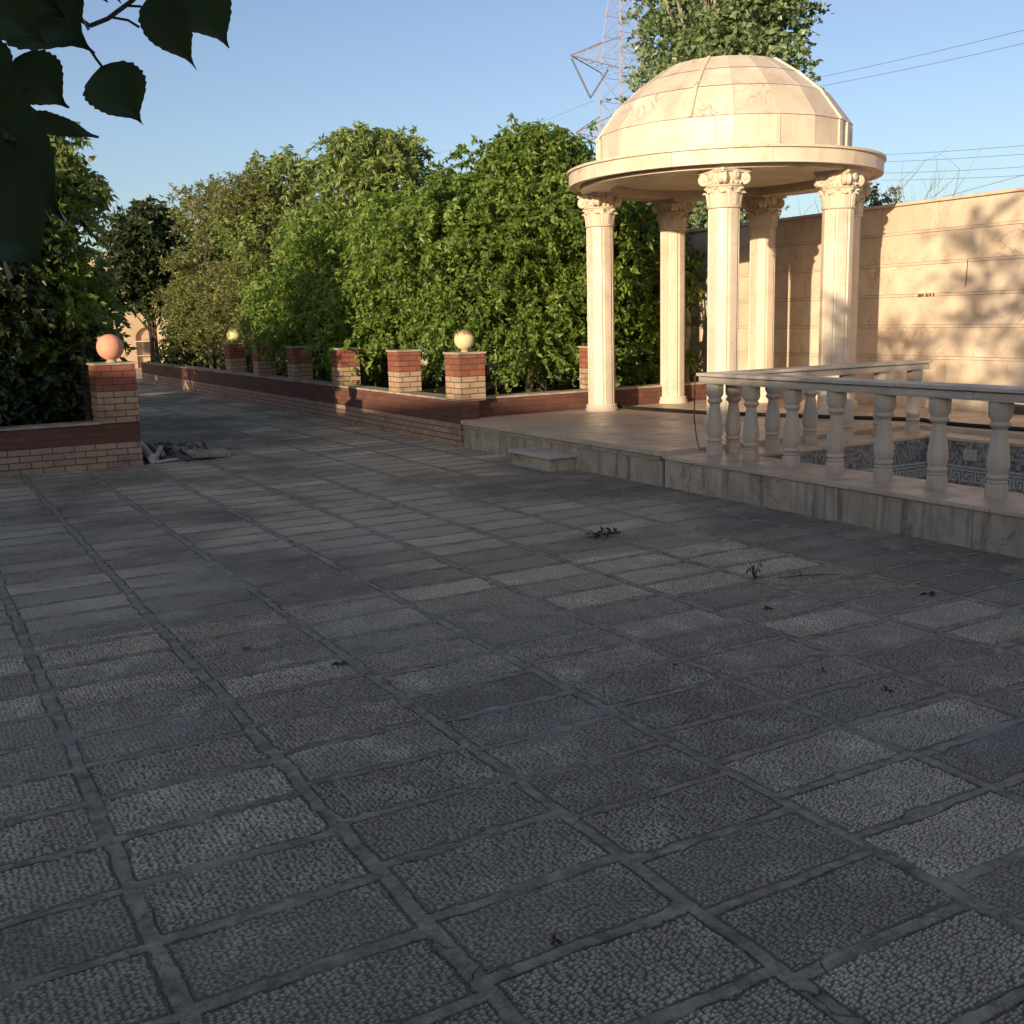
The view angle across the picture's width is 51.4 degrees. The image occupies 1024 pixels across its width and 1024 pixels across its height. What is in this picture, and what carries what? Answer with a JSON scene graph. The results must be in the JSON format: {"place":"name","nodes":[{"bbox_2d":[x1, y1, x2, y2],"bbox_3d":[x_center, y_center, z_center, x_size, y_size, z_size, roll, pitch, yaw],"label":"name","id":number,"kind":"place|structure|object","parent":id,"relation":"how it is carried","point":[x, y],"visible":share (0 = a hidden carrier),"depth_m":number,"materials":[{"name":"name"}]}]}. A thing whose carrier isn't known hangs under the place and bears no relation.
{"place":"outdoors","nodes":[
{"label":"outdoors","id":0,"kind":"place"},
{"bbox_2d":[222,362,642,394],"bbox_3d":[-3.143,-2.789,21.788,4.540,0.172,18.400,-7,12,-29],"label":"soil bed","id":1,"kind":"object","parent":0,"point":[427,386],"visible":0.12,"depth_m":17.67,"materials":[{"name":"brown soil"}]},
{"bbox_2d":[80,193,214,361],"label":"dark tree","id":2,"kind":"object","parent":1,"relation":"on","point":[138,236],"visible":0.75,"depth_m":28.06,"materials":[{"name":"green plant"}]},
{"bbox_2d":[148,276,230,368],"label":"leafy tree","id":3,"kind":"object","parent":1,"relation":"on","point":[188,357],"visible":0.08,"depth_m":27.28,"materials":[{"name":"green plant"}]},
{"bbox_2d":[148,174,248,371],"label":"leafy tree","id":4,"kind":"object","parent":1,"relation":"on","point":[175,262],"visible":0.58,"depth_m":24.63,"materials":[{"name":"green plant"}]},
{"bbox_2d":[172,218,281,369],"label":"leafy tree","id":5,"kind":"object","parent":1,"relation":"on","point":[220,251],"visible":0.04,"depth_m":25.58,"materials":[{"name":"green plant"}]},
{"bbox_2d":[172,154,308,375],"bbox_3d":[-5.373,-4.916,21.891,3.252,4.578,2.756,4,12,27],"label":"leafy tree","id":6,"kind":"object","parent":1,"relation":"on","point":[229,195],"visible":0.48,"depth_m":21.25,"materials":[{"name":"green plant"}]},
{"bbox_2d":[209,143,346,355],"bbox_3d":[-4.649,-5.097,22.044,3.206,4.684,3.200,-7,12,-29],"label":"tall tree","id":7,"kind":"object","parent":1,"relation":"on","point":[280,166],"visible":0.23,"depth_m":21.25,"materials":[{"name":"green plant"}]},
{"bbox_2d":[245,183,368,361],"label":"leafy tree","id":8,"kind":"object","parent":1,"relation":"on","point":[325,217],"visible":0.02,"depth_m":23.52,"materials":[{"name":"green plant"}]},
{"bbox_2d":[233,198,389,384],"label":"leafy tree","id":9,"kind":"object","parent":1,"relation":"on","point":[291,324],"visible":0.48,"depth_m":17.97,"materials":[{"name":"green plant"}]},
{"bbox_2d":[270,120,451,380],"bbox_3d":[-2.459,-4.705,19.600,3.774,4.680,3.356,-7,12,-29],"label":"tall tree","id":10,"kind":"object","parent":1,"relation":"on","point":[373,159],"visible":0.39,"depth_m":18.65,"materials":[{"name":"green plant"}]},
{"bbox_2d":[299,189,457,391],"bbox_3d":[-1.770,-3.354,16.471,3.136,3.128,3.078,-7,12,-29],"label":"leafy tree","id":11,"kind":"object","parent":1,"relation":"on","point":[358,290],"visible":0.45,"depth_m":16.12,"materials":[{"name":"green plant"}]},
{"bbox_2d":[362,160,568,394],"bbox_3d":[-0.588,-3.082,14.752,2.974,3.488,2.813,3,11,22],"label":"leafy tree","id":12,"kind":"object","parent":1,"relation":"on","point":[434,210],"visible":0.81,"depth_m":14.08,"materials":[{"name":"green plant"}]},
{"bbox_2d":[413,165,581,384],"bbox_3d":[-0.016,-3.882,17.430,3.454,3.726,3.508,-7,12,-29],"label":"leafy tree","id":13,"kind":"object","parent":1,"relation":"on","point":[500,377],"depth_m":17.18,"materials":[{"name":"green plant"}]},
{"bbox_2d":[439,113,636,393],"bbox_3d":[0.416,-3.508,14.996,3.273,3.964,3.143,-7,12,-29],"label":"leafy tree","id":14,"kind":"object","parent":1,"relation":"on","point":[525,158],"visible":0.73,"depth_m":14.26,"materials":[{"name":"green plant"}]},
{"bbox_2d":[526,151,706,386],"bbox_3d":[1.524,-3.340,15.107,2.775,3.628,2.647,-3,10,-7],"label":"leafy tree","id":15,"kind":"object","parent":1,"relation":"on","point":[642,285],"visible":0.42,"depth_m":14.60,"materials":[{"name":"green plant"}]},
{"bbox_2d":[549,202,697,385],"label":"leafy tree","id":16,"kind":"object","parent":1,"relation":"on","point":[637,338],"visible":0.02,"depth_m":15.98,"materials":[{"name":"green plant"}]},
{"bbox_2d":[685,275,690,381],"bbox_3d":[2.353,-2.826,14.753,0.354,2.489,0.168,-7,12,-29],"label":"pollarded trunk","id":17,"kind":"object","parent":1,"relation":"on","point":[687,334],"visible":0.24,"depth_m":14.80,"materials":[{"name":"brown plant"}]},
{"bbox_2d":[0,536,1023,1023],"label":"paving","id":18,"kind":"structure","parent":0,"point":[566,748],"depth_m":3.31,"materials":[{"name":"grey stone"}]},
{"bbox_2d":[331,660,348,665],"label":"leaf litter","id":19,"kind":"object","parent":18,"relation":"on","point":[343,662],"visible":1,"depth_m":4.70,"materials":[{"name":"brown plant"}]},
{"bbox_2d":[551,932,561,945],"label":"leaf litter","id":20,"kind":"object","parent":18,"relation":"on","point":[553,937],"visible":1,"depth_m":2.57,"materials":[{"name":"brown plant"}]},
{"bbox_2d":[743,559,763,578],"bbox_3d":[1.365,0.326,6.021,0.112,0.115,0.143,4,12,28],"label":"weed","id":21,"kind":"object","parent":18,"relation":"on","point":[753,572],"visible":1,"depth_m":6.02,"materials":[{"name":"green plant"}]},
{"bbox_2d":[883,685,893,692],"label":"leaf litter","id":22,"kind":"object","parent":18,"relation":"on","point":[886,689],"visible":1,"depth_m":4.20,"materials":[{"name":"brown plant"}]},
{"bbox_2d":[919,591,935,596],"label":"leaf litter","id":23,"kind":"object","parent":18,"relation":"on","point":[932,593],"visible":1,"depth_m":5.58,"materials":[{"name":"brown plant"}]},
{"bbox_2d":[0,368,1023,651],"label":"paving","id":24,"kind":"structure","parent":0,"point":[276,508],"depth_m":7.74,"materials":[{"name":"grey stone"}]},
{"bbox_2d":[0,406,142,477],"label":"planter wall","id":25,"kind":"structure","parent":24,"relation":"on","point":[34,449],"depth_m":11.22,"materials":[{"name":"brick"}]},
{"bbox_2d":[86,361,139,423],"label":"brick pillar","id":26,"kind":"structure","parent":25,"relation":"on","point":[114,392],"depth_m":11.37,"materials":[{"name":"brick"}]},
{"bbox_2d":[96,334,123,362],"bbox_3d":[-4.330,-1.765,11.459,0.280,0.301,0.280,-7,12,-29],"label":"globe lamp","id":27,"kind":"object","parent":26,"relation":"on","point":[109,347],"visible":1,"depth_m":11.37,"materials":[{"name":"glass"}]},
{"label":"soil bed","id":28,"kind":"structure","parent":25,"relation":"in","visible":0},
{"bbox_2d":[0,332,42,432],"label":"shrub","id":29,"kind":"object","parent":28,"relation":"on","point":[12,374],"visible":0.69,"depth_m":11.21,"materials":[{"name":"green plant"}]},
{"bbox_2d":[0,299,90,426],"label":"shrub","id":30,"kind":"object","parent":28,"relation":"on","point":[22,402],"visible":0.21,"depth_m":11.66,"materials":[{"name":"green plant"}]},
{"bbox_2d":[0,200,104,426],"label":"leafy tree","id":31,"kind":"object","parent":28,"relation":"on","point":[10,289],"visible":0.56,"depth_m":11.60,"materials":[{"name":"green plant"}]},
{"bbox_2d":[0,195,137,424],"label":"leafy tree","id":32,"kind":"object","parent":28,"relation":"on","point":[62,274],"visible":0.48,"depth_m":11.92,"materials":[{"name":"green plant"}]},
{"bbox_2d":[44,122,129,421],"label":"leafy tree","id":33,"kind":"object","parent":28,"relation":"on","point":[76,180],"visible":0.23,"depth_m":12.66,"materials":[{"name":"green plant"}]},
{"bbox_2d":[0,0,231,279],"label":"poplar tree","id":34,"kind":"object","parent":24,"relation":"on","point":[33,76],"visible":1,"depth_m":0.85,"materials":[{"name":"green plant"}]},
{"bbox_2d":[142,451,210,464],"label":"rubble dirt","id":35,"kind":"structure","parent":24,"relation":"on","point":[182,456],"depth_m":11.90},
{"bbox_2d":[141,440,158,463],"bbox_3d":[-4.280,-0.784,12.201,0.113,0.345,1.264,-8,12,-32],"label":"waste pipe","id":36,"kind":"object","parent":35,"relation":"on","point":[149,454],"visible":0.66,"depth_m":11.77,"materials":[{"name":"grey plastic"}]},
{"bbox_2d":[151,444,156,451],"bbox_3d":[-4.011,-0.711,11.951,0.064,0.145,0.048,16,56,48],"label":"rubble chunk","id":37,"kind":"object","parent":35,"relation":"on","point":[153,447],"visible":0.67,"depth_m":11.92,"materials":[{"name":"concrete"}]},
{"bbox_2d":[155,445,162,461],"bbox_3d":[-3.926,-0.641,11.773,0.062,0.240,0.135,24,-37,-23],"label":"rubble chunk","id":38,"kind":"object","parent":35,"relation":"on","point":[158,451],"visible":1,"depth_m":11.74,"materials":[{"name":"concrete"}]},
{"bbox_2d":[146,441,174,446],"bbox_3d":[-4.162,-0.781,12.356,0.549,0.097,0.072,3,11,21],"label":"broken plank","id":39,"kind":"object","parent":35,"relation":"on","point":[170,442],"visible":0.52,"depth_m":12.25,"materials":[{"name":"wood"}]},
{"bbox_2d":[156,441,165,452],"bbox_3d":[-3.992,-0.732,12.110,0.110,0.173,0.037,-22,-26,-11],"label":"rubble chunk","id":40,"kind":"object","parent":35,"relation":"on","point":[162,443],"visible":0.41,"depth_m":12.12,"materials":[{"name":"grey concrete"}]},
{"bbox_2d":[157,445,165,456],"bbox_3d":[-3.925,-0.680,11.910,0.052,0.187,0.118,-26,39,-2],"label":"rubble chunk","id":41,"kind":"object","parent":35,"relation":"on","point":[162,454],"visible":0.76,"depth_m":11.88,"materials":[{"name":"concrete"}]},
{"bbox_2d":[148,442,183,448],"bbox_3d":[-4.026,-0.773,12.402,0.499,0.091,0.072,1,11,16],"label":"broken plank","id":42,"kind":"object","parent":35,"relation":"on","point":[176,444],"visible":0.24,"depth_m":12.34,"materials":[{"name":"wood"}]},
{"bbox_2d":[157,458,177,463],"bbox_3d":[-3.803,-0.571,11.785,0.269,0.042,0.042,-11,14,-41],"label":"wood stick","id":43,"kind":"object","parent":35,"relation":"on","point":[164,460],"visible":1,"depth_m":11.75,"materials":[{"name":"grey wood"}]},
{"bbox_2d":[163,446,171,450],"bbox_3d":[-3.877,-0.714,11.967,0.145,0.049,0.089,-15,-41,40],"label":"rubble chunk","id":44,"kind":"object","parent":35,"relation":"on","point":[167,448],"visible":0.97,"depth_m":11.93,"materials":[{"name":"grey concrete"}]},
{"bbox_2d":[171,445,179,451],"bbox_3d":[-3.836,-0.719,12.111,0.134,0.082,0.035,43,-2,32],"label":"rubble chunk","id":45,"kind":"object","parent":35,"relation":"on","point":[176,448],"visible":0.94,"depth_m":12.09,"materials":[{"name":"concrete"}]},
{"bbox_2d":[179,446,230,457],"bbox_3d":[-3.497,-0.692,12.148,0.540,0.134,0.467,-11,14,-43],"label":"broken slab","id":46,"kind":"object","parent":24,"relation":"on","point":[211,451],"depth_m":12.05,"materials":[{"name":"concrete"}]},
{"bbox_2d":[187,443,195,448],"bbox_3d":[-3.650,-0.746,12.109,0.115,0.044,0.053,-29,-10,-18],"label":"rubble chunk","id":47,"kind":"object","parent":46,"relation":"on","point":[191,446],"visible":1,"depth_m":12.09,"materials":[{"name":"grey concrete"}]},
{"bbox_2d":[201,441,207,448],"bbox_3d":[-3.520,-0.754,12.184,0.074,0.181,0.055,32,64,27],"label":"rubble chunk","id":48,"kind":"object","parent":46,"relation":"on","point":[204,445],"visible":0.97,"depth_m":12.15,"materials":[{"name":"grey concrete"}]},
{"bbox_2d":[141,362,479,446],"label":"planter wall","id":49,"kind":"structure","parent":24,"relation":"on","point":[435,417],"depth_m":15.99,"materials":[{"name":"brick"}]},
{"bbox_2d":[223,343,246,371],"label":"brick pillar","id":50,"kind":"structure","parent":49,"relation":"on","point":[231,363],"depth_m":20.94,"materials":[{"name":"brick"}]},
{"bbox_2d":[227,328,240,342],"bbox_3d":[-5.493,-3.484,21.004,0.270,0.291,0.270,-7,12,-29],"label":"globe lamp","id":51,"kind":"object","parent":50,"relation":"on","point":[232,335],"visible":0.93,"depth_m":20.91,"materials":[{"name":"glass"}]},
{"bbox_2d":[252,345,275,375],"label":"brick pillar","id":52,"kind":"structure","parent":49,"relation":"on","point":[267,369],"depth_m":19.33,"materials":[{"name":"brick"}]},
{"bbox_2d":[285,346,312,379],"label":"brick pillar","id":53,"kind":"structure","parent":49,"relation":"on","point":[299,367],"depth_m":17.61,"materials":[{"name":"brick"}]},
{"bbox_2d":[329,347,360,384],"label":"brick pillar","id":54,"kind":"structure","parent":49,"relation":"on","point":[341,363],"depth_m":15.81,"materials":[{"name":"brick"}]},
{"bbox_2d":[386,349,421,391],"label":"brick pillar","id":55,"kind":"structure","parent":49,"relation":"on","point":[404,370],"depth_m":13.98,"materials":[{"name":"brick"}]},
{"bbox_2d":[443,351,485,401],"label":"brick pillar","id":56,"kind":"structure","parent":49,"relation":"on","point":[465,376],"depth_m":12.46,"materials":[{"name":"brick"}]},
{"bbox_2d":[454,330,473,351],"bbox_3d":[-0.562,-2.016,12.522,0.236,0.258,0.236,-7,12,-29],"label":"globe lamp","id":57,"kind":"object","parent":56,"relation":"on","point":[464,340],"visible":1,"depth_m":12.44,"materials":[{"name":"glass"}]},
{"bbox_2d":[508,447,576,471],"bbox_3d":[0.296,-0.530,10.683,0.320,0.155,0.810,-7,12,-29],"label":"marble step","id":58,"kind":"object","parent":24,"relation":"on","point":[544,459],"visible":1,"depth_m":10.47,"materials":[{"name":"white stone"}]},
{"bbox_2d":[585,526,621,538],"bbox_3d":[0.632,0.135,7.252,0.271,0.090,0.153,-7,12,-29],"label":"dry branch","id":59,"kind":"object","parent":24,"relation":"on","point":[607,534],"visible":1,"depth_m":7.25,"materials":[{"name":"brown plant"}]},
{"bbox_2d":[478,381,742,416],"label":"planter wall","id":60,"kind":"structure","parent":24,"relation":"on","point":[527,403],"depth_m":13.31,"materials":[{"name":"brick"}]},
{"bbox_2d":[578,345,616,388],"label":"brick pillar","id":61,"kind":"structure","parent":60,"relation":"on","point":[583,358],"depth_m":13.62,"materials":[{"name":"brick"}]},
{"bbox_2d":[662,429,1023,558],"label":"pool","id":62,"kind":"structure","parent":24,"relation":"in","point":[961,509],"depth_m":7.93,"materials":[{"name":"stone"}]},
{"bbox_2d":[719,359,932,452],"bbox_3d":[2.939,-1.001,9.832,2.512,0.703,0.218,-7,12,-29],"label":"balustrade","id":63,"kind":"object","parent":62,"relation":"on","point":[914,369],"visible":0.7,"depth_m":9.68,"materials":[{"name":"stone"}]},
{"bbox_2d":[696,372,1023,497],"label":"balustrade","id":64,"kind":"object","parent":62,"relation":"on","point":[1002,399],"visible":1,"depth_m":7.57,"materials":[{"name":"stone"}]},
{"bbox_2d":[694,375,705,449],"bbox_3d":[1.690,-0.860,9.208,0.139,0.684,0.236,-7,12,-29],"label":"hanging wire","id":65,"kind":"object","parent":64,"relation":"hanging from","point":[694,414],"visible":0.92,"depth_m":9.28,"materials":[{"name":"black metal"}]},
{"bbox_2d":[0,367,1023,1023],"bbox_3d":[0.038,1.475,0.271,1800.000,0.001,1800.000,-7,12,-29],"label":"ground","id":66,"kind":"structure","parent":0,"point":[932,909],"depth_m":2.79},
{"bbox_2d":[87,253,188,367],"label":"end wall","id":67,"kind":"structure","parent":66,"relation":"on","point":[138,333],"depth_m":38.93,"materials":[{"name":"paint"}]},
{"bbox_2d":[570,0,661,144],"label":"pylon","id":68,"kind":"object","parent":66,"relation":"on","point":[601,63],"visible":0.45,"depth_m":137.21,"materials":[{"name":"metal"}]},
{"bbox_2d":[276,187,1023,411],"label":"boundary wall","id":69,"kind":"structure","parent":66,"relation":"on","point":[954,329],"depth_m":12.44,"materials":[{"name":"stone"}]},
{"bbox_2d":[918,293,933,296],"bbox_3d":[4.806,-2.515,12.342,0.008,0.034,0.228,-7,12,-29],"label":"wall vent","id":70,"kind":"object","parent":69,"relation":"attached to","point":[922,295],"depth_m":12.37,"materials":[{"name":"brown metal"}]},
{"bbox_2d":[606,0,833,229],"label":"poplar tree","id":71,"kind":"object","parent":66,"relation":"on","point":[712,28],"visible":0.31,"depth_m":24.62,"materials":[{"name":"green plant"}]},
{"bbox_2d":[461,397,1023,486],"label":"marble terrace","id":72,"kind":"structure","parent":66,"relation":"on","point":[630,444],"depth_m":10.98,"materials":[{"name":"beige stone"}]},
{"bbox_2d":[566,55,886,425],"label":"domed pavilion","id":73,"kind":"structure","parent":72,"relation":"on","point":[760,137],"depth_m":11.29,"materials":[{"name":"stone"}]},
{"bbox_2d":[617,404,1023,431],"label":"hose","id":74,"kind":"object","parent":72,"relation":"on","point":[983,426],"visible":0.41,"depth_m":11.45,"materials":[{"name":"black rubber"}]},
{"bbox_2d":[1014,404,1023,414],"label":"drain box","id":75,"kind":"object","parent":72,"relation":"on","point":[1018,409],"visible":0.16,"depth_m":11.43,"materials":[{"name":"beige rubber"}]},
{"bbox_2d":[743,144,978,222],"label":"bare tree","id":76,"kind":"object","parent":66,"relation":"on","point":[923,181],"visible":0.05,"depth_m":17.05,"materials":[{"name":"brown plant"}]},
{"bbox_2d":[862,183,904,206],"bbox_3d":[5.025,-2.963,14.941,1.730,3.282,1.803,4,12,25],"label":"shrub","id":77,"kind":"object","parent":66,"relation":"on","point":[874,198],"visible":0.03,"depth_m":14.56,"materials":[{"name":"green plant"}]},
{"bbox_2d":[2,0,1023,254],"label":"sky","id":78,"kind":"structure","parent":0,"point":[293,72],"materials":[{"name":"blue"}]},
{"bbox_2d":[779,572,834,577],"bbox_3d":[1.687,0.350,6.057,0.372,0.020,0.080,-3,10,-6],"label":"fallen twig","id":79,"kind":"object","parent":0,"point":[807,575],"visible":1,"depth_m":6.03,"materials":[{"name":"brown wood"}]},
{"bbox_2d":[822,30,1023,85],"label":"power line","id":80,"kind":"object","parent":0,"point":[927,53],"visible":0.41,"depth_m":86.05,"materials":[{"name":"black metal"}]},
{"bbox_2d":[885,145,1023,179],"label":"power line","id":81,"kind":"object","parent":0,"point":[957,158],"visible":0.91,"depth_m":98.12,"materials":[{"name":"black metal"}]},
{"bbox_2d":[941,175,1022,197],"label":"power line","id":82,"kind":"object","parent":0,"point":[985,185],"visible":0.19,"depth_m":87.29,"materials":[{"name":"black metal"}]}
]}

